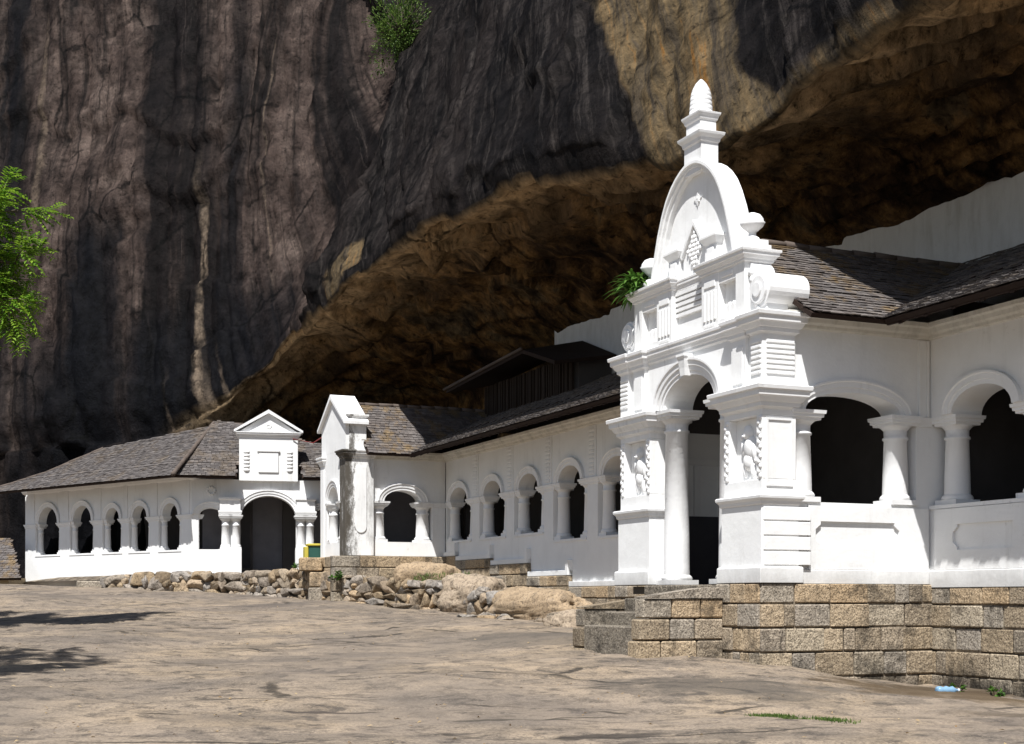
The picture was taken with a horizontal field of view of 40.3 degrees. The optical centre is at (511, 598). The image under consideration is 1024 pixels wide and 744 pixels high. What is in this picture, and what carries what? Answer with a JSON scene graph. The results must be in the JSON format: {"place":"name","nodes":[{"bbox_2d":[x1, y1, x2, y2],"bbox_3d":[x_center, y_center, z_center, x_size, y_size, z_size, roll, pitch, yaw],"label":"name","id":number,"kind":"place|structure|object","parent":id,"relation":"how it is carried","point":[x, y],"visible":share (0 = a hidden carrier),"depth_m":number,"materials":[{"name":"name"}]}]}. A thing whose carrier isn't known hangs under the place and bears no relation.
{"place":"outdoors","nodes":[
{"label":"outdoors","id":0,"kind":"place"},
{"bbox_2d":[26,573,388,581],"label":"terrace","id":1,"kind":"structure","parent":0,"point":[75,578],"depth_m":47.91,"materials":[{"name":"beige stone"}]},
{"bbox_2d":[0,421,252,585],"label":"arcade gallery","id":2,"kind":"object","parent":1,"relation":"on","point":[129,482],"visible":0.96,"depth_m":48.77,"materials":[{"name":"white paint"}]},
{"bbox_2d":[173,409,321,573],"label":"gatehouse","id":3,"kind":"object","parent":1,"relation":"on","point":[266,454],"visible":0.78,"depth_m":46.02,"materials":[{"name":"white paint"}]},
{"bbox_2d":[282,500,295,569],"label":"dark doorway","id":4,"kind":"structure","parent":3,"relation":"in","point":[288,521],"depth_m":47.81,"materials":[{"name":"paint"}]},
{"bbox_2d":[303,543,319,557],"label":"litter bin","id":5,"kind":"object","parent":1,"relation":"on","point":[312,550],"visible":0.52,"depth_m":41.39,"materials":[{"name":"green paint"}]},
{"bbox_2d":[12,599,1005,743],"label":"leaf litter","id":6,"kind":"object","parent":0,"point":[398,718],"visible":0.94,"depth_m":15.82,"materials":[{"name":"brown plant"}]},
{"bbox_2d":[0,0,1023,577],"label":"cliff","id":7,"kind":"structure","parent":0,"point":[296,212],"depth_m":45.09,"materials":[{"name":"grey stone"}]},
{"bbox_2d":[361,0,430,78],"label":"cliff bush","id":8,"kind":"object","parent":7,"relation":"on","point":[403,31],"visible":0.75,"depth_m":50.50,"materials":[{"name":"green plant"}]},
{"bbox_2d":[555,172,1023,373],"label":"cave wall","id":9,"kind":"structure","parent":7,"relation":"attached to","point":[987,218],"depth_m":25.14,"materials":[{"name":"paint"}]},
{"bbox_2d":[0,584,1023,743],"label":"rock ground","id":10,"kind":"structure","parent":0,"point":[345,695],"depth_m":17.43,"materials":[{"name":"stone"}]},
{"bbox_2d":[0,538,25,584],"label":"house","id":11,"kind":"structure","parent":10,"relation":"on","point":[9,570],"depth_m":51.00,"materials":[{"name":"brick"}]},
{"bbox_2d":[0,166,73,356],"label":"tree","id":12,"kind":"object","parent":10,"relation":"on","point":[9,292],"visible":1,"depth_m":26.30,"materials":[{"name":"green plant"}]},
{"bbox_2d":[76,581,100,586],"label":"stone block","id":13,"kind":"structure","parent":10,"relation":"on","point":[86,583],"depth_m":44.40,"materials":[{"name":"stone"}]},
{"bbox_2d":[99,557,502,615],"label":"rubble wall","id":14,"kind":"structure","parent":10,"relation":"on","point":[310,580],"depth_m":40.09,"materials":[{"name":"stone"}]},
{"bbox_2d":[292,563,299,572],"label":"weed","id":15,"kind":"object","parent":14,"relation":"on","point":[295,565],"visible":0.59,"depth_m":40.47,"materials":[{"name":"green plant"}]},
{"bbox_2d":[328,569,345,579],"bbox_3d":[-4.818,-0.612,38.635,0.387,0.408,0.577,0,0,-30],"label":"weed","id":16,"kind":"object","parent":14,"relation":"on","point":[338,576],"visible":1,"depth_m":38.52,"materials":[{"name":"green plant"}]},
{"bbox_2d":[320,556,445,600],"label":"stone plinth","id":17,"kind":"structure","parent":10,"relation":"on","point":[372,566],"depth_m":39.04,"materials":[{"name":"stone"}]},
{"bbox_2d":[316,395,497,556],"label":"gatehouse","id":18,"kind":"object","parent":17,"relation":"on","point":[382,492],"visible":0.89,"depth_m":40.07,"materials":[{"name":"white paint"}]},
{"bbox_2d":[393,561,461,583],"bbox_3d":[-2.158,-0.403,36.916,1.944,1.151,1.158,0,0,0],"label":"boulder","id":19,"kind":"object","parent":10,"relation":"on","point":[403,571],"visible":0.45,"depth_m":36.41,"materials":[{"name":"beige stone"}]},
{"bbox_2d":[437,573,506,612],"bbox_3d":[-1.020,-0.056,34.893,2.051,1.148,1.317,0,0,30],"label":"boulder","id":20,"kind":"object","parent":10,"relation":"on","point":[450,599],"visible":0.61,"depth_m":34.46,"materials":[{"name":"stone"}]},
{"bbox_2d":[457,612,560,626],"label":"loose stones","id":21,"kind":"object","parent":10,"relation":"on","point":[494,616],"visible":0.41,"depth_m":30.31,"materials":[{"name":"beige stone"}]},
{"bbox_2d":[487,586,593,619],"bbox_3d":[0.515,0.326,31.383,1.602,1.208,4.101,0,0,-28],"label":"boulder","id":22,"kind":"object","parent":10,"relation":"on","point":[523,602],"visible":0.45,"depth_m":30.45,"materials":[{"name":"beige stone"}]},
{"bbox_2d":[446,556,643,608],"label":"stone plinth","id":23,"kind":"structure","parent":10,"relation":"on","point":[512,575],"depth_m":34.38,"materials":[{"name":"stone"}]},
{"bbox_2d":[409,261,966,586],"bbox_3d":[2.187,-2.944,32.624,4.039,5.888,19.975,0,0,-24],"label":"arcade gallery","id":24,"kind":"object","parent":23,"relation":"on","point":[539,490],"visible":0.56,"depth_m":34.48,"materials":[{"name":"white paint"}]},
{"bbox_2d":[443,341,615,433],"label":"clerestory shed","id":25,"kind":"structure","parent":24,"relation":"on","point":[573,365],"depth_m":38.53,"materials":[{"name":"brown wood"}]},
{"bbox_2d":[542,609,577,626],"bbox_3d":[1.327,0.626,27.346,1.455,0.839,1.182,0,0,-28],"label":"boulder","id":26,"kind":"object","parent":10,"relation":"on","point":[565,618],"visible":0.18,"depth_m":26.88,"materials":[{"name":"stone"}]},
{"bbox_2d":[412,571,860,723],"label":"grass tufts","id":27,"kind":"object","parent":10,"relation":"on","point":[789,716],"visible":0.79,"depth_m":14.62,"materials":[{"name":"green plant"}]},
{"bbox_2d":[572,585,723,657],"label":"stone steps","id":28,"kind":"structure","parent":10,"relation":"on","point":[656,621],"depth_m":20.69,"materials":[{"name":"stone"}]},
{"bbox_2d":[716,584,1023,697],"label":"stone plinth","id":29,"kind":"structure","parent":10,"relation":"on","point":[916,634],"depth_m":20.47,"materials":[{"name":"stone"}]},
{"bbox_2d":[606,79,963,593],"bbox_3d":[5.343,-4.143,23.121,6.062,8.145,5.297,0,0,-24],"label":"gatehouse","id":30,"kind":"object","parent":29,"relation":"on","point":[743,344],"visible":0.99,"depth_m":21.25,"materials":[{"name":"white paint"}]},
{"bbox_2d":[603,268,650,310],"bbox_3d":[2.107,-5.208,23.638,1.098,0.692,1.044,0,0,-29],"label":"wild plant","id":31,"kind":"object","parent":30,"relation":"on","point":[632,284],"visible":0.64,"depth_m":23.48,"materials":[{"name":"green plant"}]},
{"bbox_2d":[883,243,1023,587],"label":"arcade gallery","id":32,"kind":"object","parent":29,"relation":"on","point":[976,489],"visible":0.99,"depth_m":20.76,"materials":[{"name":"white paint"}]},
{"bbox_2d":[935,686,959,691],"bbox_3d":[5.965,1.260,19.104,0.350,0.124,0.121,0,0,-14],"label":"plastic bottle","id":33,"kind":"object","parent":10,"relation":"on","point":[946,688],"visible":0.75,"depth_m":19.06,"materials":[{"name":"blue plastic"}]},
{"bbox_2d":[948,682,966,691],"bbox_3d":[6.316,1.327,19.820,0.334,0.285,0.277,0,0,0],"label":"weed","id":34,"kind":"object","parent":10,"relation":"on","point":[962,686],"visible":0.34,"depth_m":19.82,"materials":[{"name":"green plant"}]},
{"bbox_2d":[986,685,1004,696],"bbox_3d":[6.777,1.351,19.544,0.292,0.277,0.263,0,0,0],"label":"weed","id":35,"kind":"object","parent":10,"relation":"on","point":[993,690],"visible":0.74,"depth_m":19.53,"materials":[{"name":"green plant"}]}
]}

